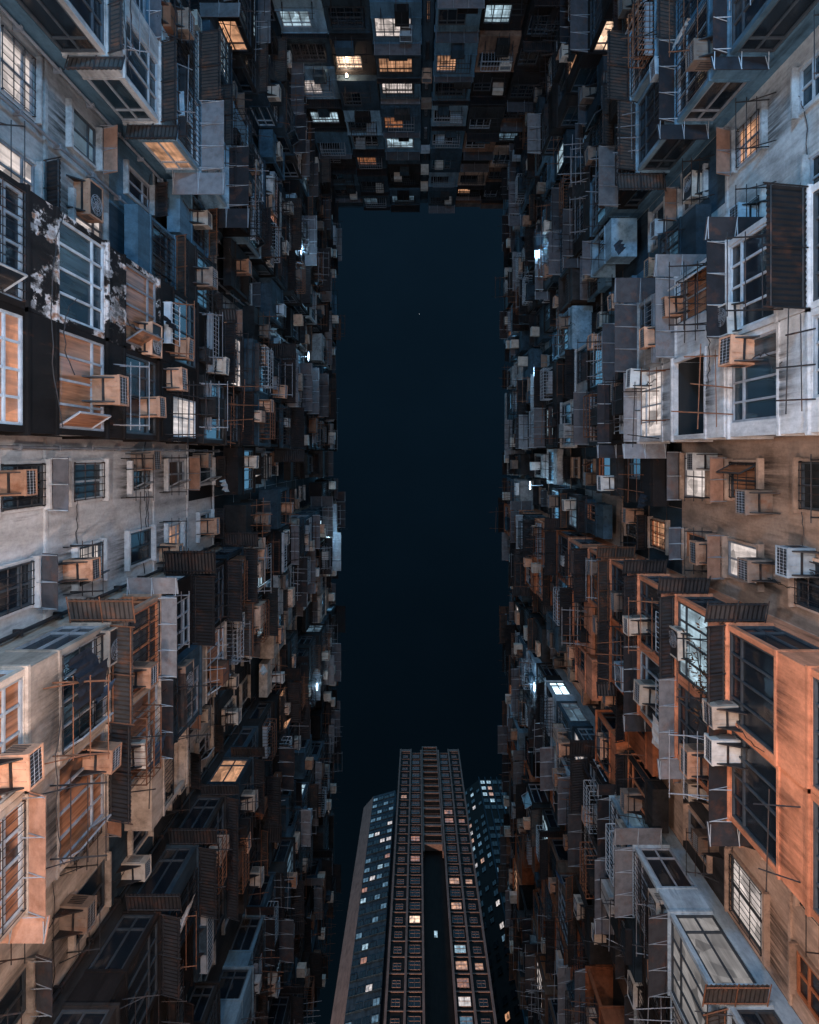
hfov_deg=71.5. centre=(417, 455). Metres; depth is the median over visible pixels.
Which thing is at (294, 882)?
air conditioner
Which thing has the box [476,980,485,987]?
window
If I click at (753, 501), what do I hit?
air conditioner
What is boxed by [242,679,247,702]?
window
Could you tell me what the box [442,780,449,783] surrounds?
window
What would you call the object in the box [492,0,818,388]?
tenement block
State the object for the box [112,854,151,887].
air conditioner
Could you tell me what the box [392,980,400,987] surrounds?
window
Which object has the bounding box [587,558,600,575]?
air conditioner
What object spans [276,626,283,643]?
air conditioner
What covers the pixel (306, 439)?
air conditioner
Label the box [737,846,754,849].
air conditioner
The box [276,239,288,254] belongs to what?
air conditioner
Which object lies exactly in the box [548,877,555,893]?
air conditioner
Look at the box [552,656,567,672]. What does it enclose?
air conditioner
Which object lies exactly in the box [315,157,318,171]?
air conditioner
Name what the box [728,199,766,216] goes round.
air conditioner
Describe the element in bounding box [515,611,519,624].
air conditioner
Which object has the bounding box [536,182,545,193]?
air conditioner
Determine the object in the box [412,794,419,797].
window
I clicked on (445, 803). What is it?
window
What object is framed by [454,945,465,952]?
window
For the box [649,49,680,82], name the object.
air conditioner
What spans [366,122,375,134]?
air conditioner
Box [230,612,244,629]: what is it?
air conditioner
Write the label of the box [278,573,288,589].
air conditioner
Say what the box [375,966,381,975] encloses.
window
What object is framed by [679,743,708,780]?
air conditioner
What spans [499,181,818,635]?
tenement block
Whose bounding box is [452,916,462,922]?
window
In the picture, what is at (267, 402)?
air conditioner
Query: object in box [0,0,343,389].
tenement block
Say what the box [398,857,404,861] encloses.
window
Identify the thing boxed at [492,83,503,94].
air conditioner
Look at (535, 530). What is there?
air conditioner
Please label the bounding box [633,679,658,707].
air conditioner
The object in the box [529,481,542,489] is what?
wall lamp
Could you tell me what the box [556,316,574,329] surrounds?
air conditioner
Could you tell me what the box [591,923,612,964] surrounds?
air conditioner
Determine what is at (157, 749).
hanging cloth
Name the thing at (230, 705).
window
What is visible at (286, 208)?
air conditioner
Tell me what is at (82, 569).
air conditioner
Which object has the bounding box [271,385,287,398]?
air conditioner
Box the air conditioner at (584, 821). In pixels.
[581,805,595,826]
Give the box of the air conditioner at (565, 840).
[563,834,567,850]
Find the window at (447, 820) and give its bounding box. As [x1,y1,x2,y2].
[445,818,453,822]
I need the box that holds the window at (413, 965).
[409,961,419,969]
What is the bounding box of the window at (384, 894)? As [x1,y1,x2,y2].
[381,892,386,898]
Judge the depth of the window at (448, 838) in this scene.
112.71 m
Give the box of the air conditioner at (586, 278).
[582,275,596,281]
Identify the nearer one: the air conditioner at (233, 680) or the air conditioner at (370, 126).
the air conditioner at (233, 680)
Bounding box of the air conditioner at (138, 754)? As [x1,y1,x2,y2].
[131,735,152,770]
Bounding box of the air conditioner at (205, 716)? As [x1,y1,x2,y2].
[201,705,211,722]
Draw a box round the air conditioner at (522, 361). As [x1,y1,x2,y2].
[518,356,527,366]
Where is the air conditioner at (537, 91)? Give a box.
[534,86,546,101]
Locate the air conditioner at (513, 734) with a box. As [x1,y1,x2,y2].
[510,729,516,739]
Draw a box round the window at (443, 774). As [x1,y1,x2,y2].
[441,773,448,776]
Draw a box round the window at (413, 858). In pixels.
[410,856,419,861]
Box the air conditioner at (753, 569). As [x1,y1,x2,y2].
[737,557,796,588]
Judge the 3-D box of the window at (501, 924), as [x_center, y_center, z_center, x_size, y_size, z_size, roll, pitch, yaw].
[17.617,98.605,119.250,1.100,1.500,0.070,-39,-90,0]
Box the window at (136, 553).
[131,528,150,564]
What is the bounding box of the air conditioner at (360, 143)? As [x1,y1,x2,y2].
[355,138,365,148]
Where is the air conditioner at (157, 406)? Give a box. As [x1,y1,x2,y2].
[133,396,166,418]
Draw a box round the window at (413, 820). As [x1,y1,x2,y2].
[411,818,419,822]
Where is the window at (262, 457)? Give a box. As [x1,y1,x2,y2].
[261,455,264,477]
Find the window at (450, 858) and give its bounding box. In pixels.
[448,856,456,861]
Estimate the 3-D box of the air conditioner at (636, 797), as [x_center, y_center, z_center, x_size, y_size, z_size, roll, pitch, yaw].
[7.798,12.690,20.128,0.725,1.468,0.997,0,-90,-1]
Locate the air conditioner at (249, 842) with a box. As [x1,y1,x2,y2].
[239,832,250,852]
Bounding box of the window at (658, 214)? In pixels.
[653,204,662,247]
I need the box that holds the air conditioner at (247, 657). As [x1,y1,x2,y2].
[238,656,252,659]
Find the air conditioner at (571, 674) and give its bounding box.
[568,667,578,682]
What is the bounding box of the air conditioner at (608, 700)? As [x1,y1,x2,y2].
[602,696,614,706]
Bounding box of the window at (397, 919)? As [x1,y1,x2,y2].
[395,917,402,922]
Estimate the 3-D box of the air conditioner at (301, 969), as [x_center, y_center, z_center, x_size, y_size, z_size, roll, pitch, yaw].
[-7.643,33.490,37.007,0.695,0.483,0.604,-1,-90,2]
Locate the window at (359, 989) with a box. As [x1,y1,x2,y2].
[356,986,363,995]
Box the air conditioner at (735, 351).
[718,334,781,367]
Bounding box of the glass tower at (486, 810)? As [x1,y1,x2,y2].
[465,777,527,1023]
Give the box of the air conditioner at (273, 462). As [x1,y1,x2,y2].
[269,451,277,465]
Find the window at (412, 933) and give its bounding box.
[409,930,419,937]
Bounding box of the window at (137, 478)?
[133,464,152,490]
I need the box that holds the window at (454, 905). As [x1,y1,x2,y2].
[451,902,461,908]
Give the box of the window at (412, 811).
[411,810,419,813]
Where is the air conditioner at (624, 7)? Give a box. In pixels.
[618,0,640,18]
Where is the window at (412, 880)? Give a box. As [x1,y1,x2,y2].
[410,878,419,883]
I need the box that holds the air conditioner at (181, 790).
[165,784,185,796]
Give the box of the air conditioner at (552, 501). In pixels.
[547,495,559,507]
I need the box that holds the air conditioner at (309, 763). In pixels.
[305,757,313,769]
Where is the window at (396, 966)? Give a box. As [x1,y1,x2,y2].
[393,963,400,969]
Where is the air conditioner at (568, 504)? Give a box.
[562,499,575,510]
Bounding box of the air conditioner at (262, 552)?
[254,548,266,561]
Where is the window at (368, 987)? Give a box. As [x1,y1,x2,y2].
[365,983,372,993]
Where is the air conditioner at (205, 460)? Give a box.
[190,453,211,467]
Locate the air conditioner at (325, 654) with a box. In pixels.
[322,651,329,660]
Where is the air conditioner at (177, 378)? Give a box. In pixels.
[162,367,187,391]
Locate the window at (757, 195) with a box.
[749,195,758,216]
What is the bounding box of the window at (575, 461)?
[573,459,577,476]
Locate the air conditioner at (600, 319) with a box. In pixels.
[596,311,607,328]
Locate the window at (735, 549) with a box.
[728,540,755,584]
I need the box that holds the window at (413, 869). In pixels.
[410,866,419,872]
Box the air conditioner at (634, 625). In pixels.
[622,615,650,635]
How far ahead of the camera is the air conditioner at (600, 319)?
26.24 m
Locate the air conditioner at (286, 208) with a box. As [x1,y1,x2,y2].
[282,201,293,214]
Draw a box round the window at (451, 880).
[449,878,458,883]
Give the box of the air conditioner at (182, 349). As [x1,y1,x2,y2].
[170,337,193,360]
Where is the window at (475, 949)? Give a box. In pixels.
[473,947,481,952]
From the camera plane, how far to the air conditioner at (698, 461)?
17.07 m
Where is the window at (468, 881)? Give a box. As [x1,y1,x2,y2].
[465,879,472,883]
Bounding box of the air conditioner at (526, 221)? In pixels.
[522,215,530,226]
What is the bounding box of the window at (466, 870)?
[464,868,470,872]
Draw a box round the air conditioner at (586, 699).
[581,689,598,706]
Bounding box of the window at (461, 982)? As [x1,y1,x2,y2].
[457,978,469,987]
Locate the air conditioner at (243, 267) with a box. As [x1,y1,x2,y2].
[229,249,251,275]
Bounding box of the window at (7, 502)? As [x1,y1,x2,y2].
[1,463,45,511]
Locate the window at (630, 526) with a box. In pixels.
[626,524,635,537]
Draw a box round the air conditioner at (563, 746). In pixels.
[556,738,575,758]
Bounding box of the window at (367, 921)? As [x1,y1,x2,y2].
[364,918,370,925]
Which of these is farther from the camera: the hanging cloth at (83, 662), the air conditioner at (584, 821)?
the air conditioner at (584, 821)
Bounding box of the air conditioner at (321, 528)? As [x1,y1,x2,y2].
[320,524,323,532]
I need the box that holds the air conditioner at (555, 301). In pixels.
[553,296,557,307]
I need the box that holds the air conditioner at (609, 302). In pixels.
[607,294,625,310]
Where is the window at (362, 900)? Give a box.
[360,898,365,904]
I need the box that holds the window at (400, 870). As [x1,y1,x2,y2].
[397,868,403,872]
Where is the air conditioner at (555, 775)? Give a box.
[552,767,568,795]
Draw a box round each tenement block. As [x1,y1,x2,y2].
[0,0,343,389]
[0,170,339,643]
[0,492,347,1023]
[32,604,345,1023]
[180,0,342,288]
[208,701,342,1023]
[268,811,342,1023]
[490,497,818,1023]
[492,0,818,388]
[494,725,626,1023]
[496,0,643,281]
[497,826,557,1023]
[498,606,802,1023]
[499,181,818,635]
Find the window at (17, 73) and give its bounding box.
[1,25,36,116]
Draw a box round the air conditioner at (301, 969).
[296,962,306,977]
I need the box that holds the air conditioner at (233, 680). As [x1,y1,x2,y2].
[219,674,238,690]
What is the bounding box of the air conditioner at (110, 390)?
[82,374,128,406]
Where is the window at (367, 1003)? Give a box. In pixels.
[363,999,370,1009]
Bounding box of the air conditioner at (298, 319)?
[293,314,302,325]
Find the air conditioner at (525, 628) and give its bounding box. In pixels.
[523,626,527,640]
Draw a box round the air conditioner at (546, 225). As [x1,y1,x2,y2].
[542,220,555,233]
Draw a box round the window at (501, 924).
[499,921,503,929]
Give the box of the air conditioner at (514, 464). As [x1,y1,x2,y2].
[510,460,517,468]
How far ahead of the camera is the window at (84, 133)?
15.32 m
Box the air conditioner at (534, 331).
[530,327,539,336]
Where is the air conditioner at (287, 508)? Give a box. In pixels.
[281,502,293,512]
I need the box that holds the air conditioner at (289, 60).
[287,50,291,67]
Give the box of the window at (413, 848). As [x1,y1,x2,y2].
[411,846,419,850]
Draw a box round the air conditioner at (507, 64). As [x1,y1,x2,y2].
[499,47,513,70]
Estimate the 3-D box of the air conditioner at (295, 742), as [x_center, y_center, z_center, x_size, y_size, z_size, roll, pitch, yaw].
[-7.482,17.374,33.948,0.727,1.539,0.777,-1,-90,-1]
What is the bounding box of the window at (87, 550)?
[80,542,109,585]
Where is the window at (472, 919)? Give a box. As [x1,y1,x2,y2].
[469,917,477,922]
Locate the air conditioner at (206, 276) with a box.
[193,266,217,289]
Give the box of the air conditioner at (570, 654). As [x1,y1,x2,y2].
[567,645,574,659]
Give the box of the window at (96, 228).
[76,215,101,238]
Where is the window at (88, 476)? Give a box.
[74,462,104,501]
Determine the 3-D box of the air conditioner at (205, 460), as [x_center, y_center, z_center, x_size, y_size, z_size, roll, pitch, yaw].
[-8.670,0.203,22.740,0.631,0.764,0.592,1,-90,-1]
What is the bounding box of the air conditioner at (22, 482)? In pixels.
[0,469,37,495]
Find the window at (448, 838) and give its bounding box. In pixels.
[446,836,454,840]
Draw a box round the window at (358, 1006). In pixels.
[354,1002,362,1012]
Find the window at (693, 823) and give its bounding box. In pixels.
[688,809,705,862]
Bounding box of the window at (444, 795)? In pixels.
[443,794,450,797]
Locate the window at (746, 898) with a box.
[728,854,761,955]
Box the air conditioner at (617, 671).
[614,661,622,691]
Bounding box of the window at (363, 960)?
[360,956,366,965]
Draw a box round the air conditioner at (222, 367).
[206,357,229,375]
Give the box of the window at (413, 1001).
[408,996,420,1006]
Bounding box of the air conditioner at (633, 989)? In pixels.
[627,970,645,1023]
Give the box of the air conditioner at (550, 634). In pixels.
[547,630,553,647]
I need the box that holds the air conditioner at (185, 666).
[161,659,193,695]
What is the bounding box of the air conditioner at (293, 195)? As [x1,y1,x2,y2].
[285,192,296,197]
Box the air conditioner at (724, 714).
[702,698,763,751]
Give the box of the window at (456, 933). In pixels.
[453,930,464,937]
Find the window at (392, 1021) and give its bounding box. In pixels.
[390,1019,398,1023]
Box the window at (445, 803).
[444,802,451,805]
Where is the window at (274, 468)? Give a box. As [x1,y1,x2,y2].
[272,465,276,474]
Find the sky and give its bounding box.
[303,203,518,1023]
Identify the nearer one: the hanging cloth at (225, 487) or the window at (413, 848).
the hanging cloth at (225, 487)
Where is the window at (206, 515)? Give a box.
[201,512,210,537]
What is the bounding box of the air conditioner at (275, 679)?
[272,671,284,683]
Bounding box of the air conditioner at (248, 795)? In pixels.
[240,790,257,813]
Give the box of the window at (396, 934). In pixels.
[394,932,401,937]
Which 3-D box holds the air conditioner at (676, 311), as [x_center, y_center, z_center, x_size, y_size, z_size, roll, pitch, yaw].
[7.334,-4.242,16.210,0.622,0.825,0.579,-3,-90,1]
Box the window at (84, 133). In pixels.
[74,109,95,165]
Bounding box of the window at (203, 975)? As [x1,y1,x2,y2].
[202,951,211,980]
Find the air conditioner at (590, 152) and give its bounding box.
[585,144,606,165]
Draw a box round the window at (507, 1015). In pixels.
[504,1011,510,1021]
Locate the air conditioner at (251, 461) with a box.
[243,455,258,467]
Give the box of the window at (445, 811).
[444,810,452,813]
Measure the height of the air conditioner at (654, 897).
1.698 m
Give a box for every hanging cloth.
[68,647,104,680]
[73,658,107,711]
[94,678,115,703]
[147,733,165,773]
[163,315,178,331]
[180,893,195,932]
[220,479,229,491]
[259,665,266,675]
[555,869,562,883]
[582,764,592,780]
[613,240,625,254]
[637,494,647,508]
[652,713,658,748]
[672,18,689,49]
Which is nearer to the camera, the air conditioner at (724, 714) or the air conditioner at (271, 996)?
the air conditioner at (724, 714)
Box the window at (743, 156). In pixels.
[735,109,758,167]
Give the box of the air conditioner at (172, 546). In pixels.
[156,543,182,563]
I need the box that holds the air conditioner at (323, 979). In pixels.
[322,974,325,986]
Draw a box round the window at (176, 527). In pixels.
[169,523,179,542]
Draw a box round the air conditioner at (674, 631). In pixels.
[669,625,706,678]
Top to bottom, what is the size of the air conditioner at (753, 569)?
1.674 m
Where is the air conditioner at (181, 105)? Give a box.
[177,91,190,124]
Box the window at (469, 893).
[467,891,473,895]
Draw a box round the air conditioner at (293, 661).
[288,654,295,667]
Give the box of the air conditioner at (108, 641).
[96,624,122,666]
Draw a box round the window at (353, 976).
[350,973,357,982]
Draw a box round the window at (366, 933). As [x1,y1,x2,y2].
[363,930,369,938]
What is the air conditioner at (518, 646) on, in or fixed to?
attached to the tenement block at (691, 944)
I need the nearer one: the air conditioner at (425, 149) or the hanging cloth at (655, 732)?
the hanging cloth at (655, 732)
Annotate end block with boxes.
[271,0,484,212]
[455,0,569,208]
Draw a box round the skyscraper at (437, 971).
[382,746,496,1023]
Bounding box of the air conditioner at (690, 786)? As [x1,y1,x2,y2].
[681,779,720,820]
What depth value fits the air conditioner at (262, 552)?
25.83 m
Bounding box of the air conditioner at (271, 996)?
[268,977,279,1000]
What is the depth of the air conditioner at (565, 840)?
31.96 m
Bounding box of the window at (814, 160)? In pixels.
[810,152,818,183]
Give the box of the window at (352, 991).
[348,988,355,998]
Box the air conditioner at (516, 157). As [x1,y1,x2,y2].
[512,150,520,161]
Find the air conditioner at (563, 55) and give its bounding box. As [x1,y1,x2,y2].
[559,42,575,62]
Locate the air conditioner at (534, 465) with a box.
[530,462,539,469]
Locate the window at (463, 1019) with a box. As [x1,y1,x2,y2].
[459,1016,472,1023]
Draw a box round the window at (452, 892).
[450,890,460,895]
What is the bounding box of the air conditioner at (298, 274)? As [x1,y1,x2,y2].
[296,269,301,280]
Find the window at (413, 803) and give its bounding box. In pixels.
[411,802,419,805]
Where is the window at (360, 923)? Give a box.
[357,920,363,927]
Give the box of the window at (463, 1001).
[458,996,470,1006]
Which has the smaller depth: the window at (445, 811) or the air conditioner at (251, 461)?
the air conditioner at (251, 461)
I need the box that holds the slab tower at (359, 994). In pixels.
[330,791,396,1023]
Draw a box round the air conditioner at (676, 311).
[661,294,689,318]
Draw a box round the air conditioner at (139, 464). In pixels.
[125,451,161,470]
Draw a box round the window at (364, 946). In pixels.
[361,943,368,951]
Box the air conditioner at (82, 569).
[58,557,100,582]
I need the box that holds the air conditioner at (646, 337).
[639,326,654,349]
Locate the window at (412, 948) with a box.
[409,945,419,952]
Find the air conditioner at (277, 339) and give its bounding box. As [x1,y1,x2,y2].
[274,336,280,342]
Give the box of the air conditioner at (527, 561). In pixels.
[523,557,531,566]
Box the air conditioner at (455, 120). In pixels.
[450,114,461,122]
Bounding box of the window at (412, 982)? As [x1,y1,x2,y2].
[408,978,419,987]
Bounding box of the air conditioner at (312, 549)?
[310,540,314,550]
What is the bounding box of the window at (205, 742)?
[200,730,214,760]
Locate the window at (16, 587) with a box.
[0,560,34,616]
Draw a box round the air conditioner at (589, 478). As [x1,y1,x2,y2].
[583,472,595,485]
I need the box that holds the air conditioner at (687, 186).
[683,167,709,203]
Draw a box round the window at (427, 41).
[425,40,429,58]
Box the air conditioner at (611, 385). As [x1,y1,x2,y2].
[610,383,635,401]
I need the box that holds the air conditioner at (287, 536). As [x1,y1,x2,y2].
[282,529,289,544]
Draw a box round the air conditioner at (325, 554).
[322,551,327,559]
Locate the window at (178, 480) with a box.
[169,460,190,488]
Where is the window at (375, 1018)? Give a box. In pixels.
[371,1014,378,1023]
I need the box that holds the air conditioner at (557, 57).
[556,41,558,59]
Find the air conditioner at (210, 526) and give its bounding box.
[196,517,219,534]
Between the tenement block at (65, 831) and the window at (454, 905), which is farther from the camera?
the window at (454, 905)
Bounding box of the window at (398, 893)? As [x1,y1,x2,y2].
[396,891,403,895]
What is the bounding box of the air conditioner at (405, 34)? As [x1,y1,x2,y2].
[399,24,411,41]
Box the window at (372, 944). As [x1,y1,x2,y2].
[369,941,375,949]
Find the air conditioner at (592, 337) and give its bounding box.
[588,334,601,350]
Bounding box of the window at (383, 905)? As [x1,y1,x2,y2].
[380,902,386,909]
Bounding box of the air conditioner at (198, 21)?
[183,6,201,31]
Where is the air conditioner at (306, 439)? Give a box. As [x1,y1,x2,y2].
[304,435,308,444]
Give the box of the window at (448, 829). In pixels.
[445,827,453,831]
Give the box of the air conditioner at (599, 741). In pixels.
[596,732,611,771]
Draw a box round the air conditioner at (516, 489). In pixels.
[514,483,518,494]
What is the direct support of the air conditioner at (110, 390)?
attached to the tenement block at (70, 288)
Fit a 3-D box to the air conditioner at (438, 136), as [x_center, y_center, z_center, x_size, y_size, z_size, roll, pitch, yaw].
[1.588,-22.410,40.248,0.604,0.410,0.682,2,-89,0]
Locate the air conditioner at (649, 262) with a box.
[644,257,654,277]
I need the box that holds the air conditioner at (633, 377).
[625,368,655,388]
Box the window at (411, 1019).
[408,1016,420,1023]
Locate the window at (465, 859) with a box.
[463,857,469,861]
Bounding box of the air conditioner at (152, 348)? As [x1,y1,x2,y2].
[121,309,162,358]
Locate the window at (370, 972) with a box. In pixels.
[367,968,373,977]
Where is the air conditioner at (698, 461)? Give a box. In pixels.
[686,453,722,470]
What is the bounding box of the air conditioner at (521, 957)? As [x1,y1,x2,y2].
[519,951,522,964]
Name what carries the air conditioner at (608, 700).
attached to the tenement block at (762, 668)
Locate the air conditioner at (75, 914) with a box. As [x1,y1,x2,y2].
[49,894,96,940]
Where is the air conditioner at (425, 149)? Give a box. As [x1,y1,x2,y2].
[421,144,429,153]
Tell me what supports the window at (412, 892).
in the skyscraper at (437, 971)
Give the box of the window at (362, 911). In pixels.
[358,908,364,915]
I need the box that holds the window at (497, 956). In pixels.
[495,952,500,961]
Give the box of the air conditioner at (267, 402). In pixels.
[257,399,273,412]
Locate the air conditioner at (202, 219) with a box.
[183,200,211,229]
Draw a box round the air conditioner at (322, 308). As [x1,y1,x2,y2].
[317,305,324,314]
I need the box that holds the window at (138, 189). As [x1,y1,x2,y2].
[129,168,148,209]
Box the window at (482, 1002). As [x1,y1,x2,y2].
[479,999,487,1006]
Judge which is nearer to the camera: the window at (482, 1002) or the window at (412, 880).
the window at (482, 1002)
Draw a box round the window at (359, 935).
[355,932,361,940]
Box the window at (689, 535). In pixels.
[687,532,704,555]
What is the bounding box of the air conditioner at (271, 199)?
[259,179,274,215]
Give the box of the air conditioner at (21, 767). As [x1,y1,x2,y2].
[0,742,44,795]
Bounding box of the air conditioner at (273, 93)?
[266,83,280,101]
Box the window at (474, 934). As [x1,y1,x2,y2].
[471,932,479,937]
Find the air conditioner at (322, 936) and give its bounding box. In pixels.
[318,927,324,939]
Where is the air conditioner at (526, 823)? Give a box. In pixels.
[523,817,530,829]
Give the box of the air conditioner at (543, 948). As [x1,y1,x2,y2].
[541,937,545,953]
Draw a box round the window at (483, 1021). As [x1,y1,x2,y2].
[481,1019,490,1023]
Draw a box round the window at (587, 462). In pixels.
[582,461,592,472]
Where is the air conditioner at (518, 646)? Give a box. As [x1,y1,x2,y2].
[513,643,522,653]
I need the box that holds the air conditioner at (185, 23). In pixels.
[164,0,194,39]
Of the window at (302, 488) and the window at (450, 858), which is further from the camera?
the window at (450, 858)
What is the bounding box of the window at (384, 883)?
[382,881,387,887]
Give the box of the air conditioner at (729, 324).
[718,300,748,336]
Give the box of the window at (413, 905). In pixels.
[410,902,419,908]
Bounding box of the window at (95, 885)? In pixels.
[76,858,104,944]
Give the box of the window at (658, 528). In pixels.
[650,519,664,550]
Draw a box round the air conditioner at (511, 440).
[510,438,514,446]
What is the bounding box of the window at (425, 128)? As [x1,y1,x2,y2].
[424,127,426,139]
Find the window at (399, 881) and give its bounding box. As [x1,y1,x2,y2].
[397,879,403,883]
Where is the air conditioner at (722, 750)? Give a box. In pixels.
[704,733,746,769]
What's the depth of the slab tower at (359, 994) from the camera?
108.91 m
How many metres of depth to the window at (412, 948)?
87.48 m
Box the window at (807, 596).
[794,561,818,612]
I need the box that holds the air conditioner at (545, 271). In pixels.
[543,264,556,277]
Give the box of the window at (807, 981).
[797,951,818,1022]
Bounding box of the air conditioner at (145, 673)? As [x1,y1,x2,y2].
[111,661,158,688]
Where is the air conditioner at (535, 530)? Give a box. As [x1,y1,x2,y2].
[531,525,542,535]
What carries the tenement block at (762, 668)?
on the ground
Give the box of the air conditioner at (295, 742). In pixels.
[293,736,300,749]
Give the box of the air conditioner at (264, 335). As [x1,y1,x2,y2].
[255,322,270,338]
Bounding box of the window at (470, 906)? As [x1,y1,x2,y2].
[468,904,475,908]
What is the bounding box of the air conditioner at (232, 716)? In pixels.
[221,708,241,725]
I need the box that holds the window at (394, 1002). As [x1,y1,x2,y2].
[391,999,399,1006]
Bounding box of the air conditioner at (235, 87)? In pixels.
[232,81,237,101]
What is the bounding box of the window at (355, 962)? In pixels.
[352,959,358,967]
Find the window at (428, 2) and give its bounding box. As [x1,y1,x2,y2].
[426,0,430,21]
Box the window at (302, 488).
[301,486,303,499]
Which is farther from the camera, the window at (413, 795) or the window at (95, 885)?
the window at (413, 795)
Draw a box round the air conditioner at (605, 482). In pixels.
[597,475,621,498]
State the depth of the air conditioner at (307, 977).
37.31 m
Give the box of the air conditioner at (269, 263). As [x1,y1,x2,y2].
[261,235,274,267]
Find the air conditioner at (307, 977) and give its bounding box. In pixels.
[304,968,309,986]
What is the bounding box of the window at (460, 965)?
[455,961,467,969]
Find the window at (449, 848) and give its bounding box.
[447,846,455,850]
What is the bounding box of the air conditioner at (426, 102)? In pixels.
[421,97,431,108]
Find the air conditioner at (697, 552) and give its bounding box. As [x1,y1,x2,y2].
[689,540,706,564]
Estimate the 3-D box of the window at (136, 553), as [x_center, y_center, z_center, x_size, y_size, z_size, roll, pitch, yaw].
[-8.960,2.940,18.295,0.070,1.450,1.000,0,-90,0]
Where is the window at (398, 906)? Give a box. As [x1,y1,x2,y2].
[396,904,402,908]
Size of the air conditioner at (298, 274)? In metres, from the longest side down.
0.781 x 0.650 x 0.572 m
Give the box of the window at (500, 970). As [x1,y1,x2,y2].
[497,966,502,975]
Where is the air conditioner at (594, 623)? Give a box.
[592,615,596,633]
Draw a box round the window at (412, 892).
[410,890,419,895]
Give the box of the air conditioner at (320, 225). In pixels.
[317,221,323,230]
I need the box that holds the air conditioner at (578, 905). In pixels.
[573,894,584,922]
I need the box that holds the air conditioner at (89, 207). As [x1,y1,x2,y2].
[66,174,103,222]
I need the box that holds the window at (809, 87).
[800,51,818,111]
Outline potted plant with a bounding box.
[676,617,706,732]
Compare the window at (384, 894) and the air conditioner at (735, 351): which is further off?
the window at (384, 894)
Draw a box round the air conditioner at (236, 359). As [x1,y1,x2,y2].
[236,350,237,368]
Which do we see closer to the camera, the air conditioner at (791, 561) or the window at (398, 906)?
the air conditioner at (791, 561)
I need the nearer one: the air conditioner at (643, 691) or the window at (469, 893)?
the air conditioner at (643, 691)
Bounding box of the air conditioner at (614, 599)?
[610,590,623,611]
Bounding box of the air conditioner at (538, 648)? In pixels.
[535,640,540,656]
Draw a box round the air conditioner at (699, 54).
[685,35,720,71]
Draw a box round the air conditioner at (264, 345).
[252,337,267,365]
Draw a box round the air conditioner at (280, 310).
[275,304,285,316]
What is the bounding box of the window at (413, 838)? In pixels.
[411,836,419,840]
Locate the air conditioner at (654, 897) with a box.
[648,888,665,915]
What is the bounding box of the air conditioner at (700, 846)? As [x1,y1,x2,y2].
[692,828,723,859]
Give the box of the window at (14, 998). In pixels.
[0,968,25,1023]
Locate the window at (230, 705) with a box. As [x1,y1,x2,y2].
[225,699,233,727]
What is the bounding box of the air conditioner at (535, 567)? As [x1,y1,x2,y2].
[531,562,540,572]
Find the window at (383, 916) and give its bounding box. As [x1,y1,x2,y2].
[379,914,385,921]
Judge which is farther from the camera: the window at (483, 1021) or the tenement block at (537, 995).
the window at (483, 1021)
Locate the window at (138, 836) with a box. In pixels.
[133,831,147,854]
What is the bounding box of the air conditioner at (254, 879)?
[244,866,263,896]
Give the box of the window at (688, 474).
[685,456,704,498]
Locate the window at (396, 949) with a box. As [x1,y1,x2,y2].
[393,947,401,952]
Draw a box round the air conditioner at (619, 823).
[615,818,626,847]
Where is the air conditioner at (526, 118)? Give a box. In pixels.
[525,112,532,125]
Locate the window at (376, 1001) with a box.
[372,997,379,1007]
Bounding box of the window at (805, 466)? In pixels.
[798,461,818,510]
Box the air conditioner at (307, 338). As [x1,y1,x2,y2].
[301,334,309,343]
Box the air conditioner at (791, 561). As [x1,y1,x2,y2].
[775,545,818,577]
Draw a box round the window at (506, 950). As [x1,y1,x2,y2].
[504,946,508,954]
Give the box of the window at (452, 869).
[448,866,457,872]
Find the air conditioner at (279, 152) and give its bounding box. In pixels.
[272,128,282,161]
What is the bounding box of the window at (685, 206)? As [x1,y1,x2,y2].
[683,204,693,213]
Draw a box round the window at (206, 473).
[201,468,221,483]
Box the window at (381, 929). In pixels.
[378,926,384,933]
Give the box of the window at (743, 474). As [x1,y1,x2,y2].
[716,462,755,497]
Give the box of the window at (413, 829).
[411,827,419,831]
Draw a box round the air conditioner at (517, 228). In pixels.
[513,226,519,231]
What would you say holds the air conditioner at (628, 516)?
attached to the tenement block at (756, 425)
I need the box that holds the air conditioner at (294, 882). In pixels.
[286,872,297,888]
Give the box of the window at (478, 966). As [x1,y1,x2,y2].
[475,963,483,969]
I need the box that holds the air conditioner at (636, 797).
[620,788,645,827]
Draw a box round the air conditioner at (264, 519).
[253,512,270,524]
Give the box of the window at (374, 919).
[372,916,378,923]
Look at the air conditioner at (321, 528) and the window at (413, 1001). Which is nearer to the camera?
the air conditioner at (321, 528)
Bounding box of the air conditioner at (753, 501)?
[735,489,780,514]
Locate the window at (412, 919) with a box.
[409,916,419,922]
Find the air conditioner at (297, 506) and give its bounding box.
[295,499,299,508]
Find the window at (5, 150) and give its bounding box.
[0,139,34,192]
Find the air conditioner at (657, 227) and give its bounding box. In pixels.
[650,217,676,239]
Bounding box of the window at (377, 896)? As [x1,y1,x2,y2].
[374,894,379,900]
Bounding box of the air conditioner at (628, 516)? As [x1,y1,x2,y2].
[622,507,646,523]
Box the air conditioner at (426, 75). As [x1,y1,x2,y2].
[422,68,431,82]
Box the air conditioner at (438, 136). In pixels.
[436,135,444,142]
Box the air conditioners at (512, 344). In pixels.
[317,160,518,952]
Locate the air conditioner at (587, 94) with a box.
[579,83,600,103]
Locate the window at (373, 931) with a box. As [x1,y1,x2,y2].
[371,928,377,935]
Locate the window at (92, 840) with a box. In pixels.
[74,827,101,864]
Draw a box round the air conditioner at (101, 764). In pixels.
[66,740,121,776]

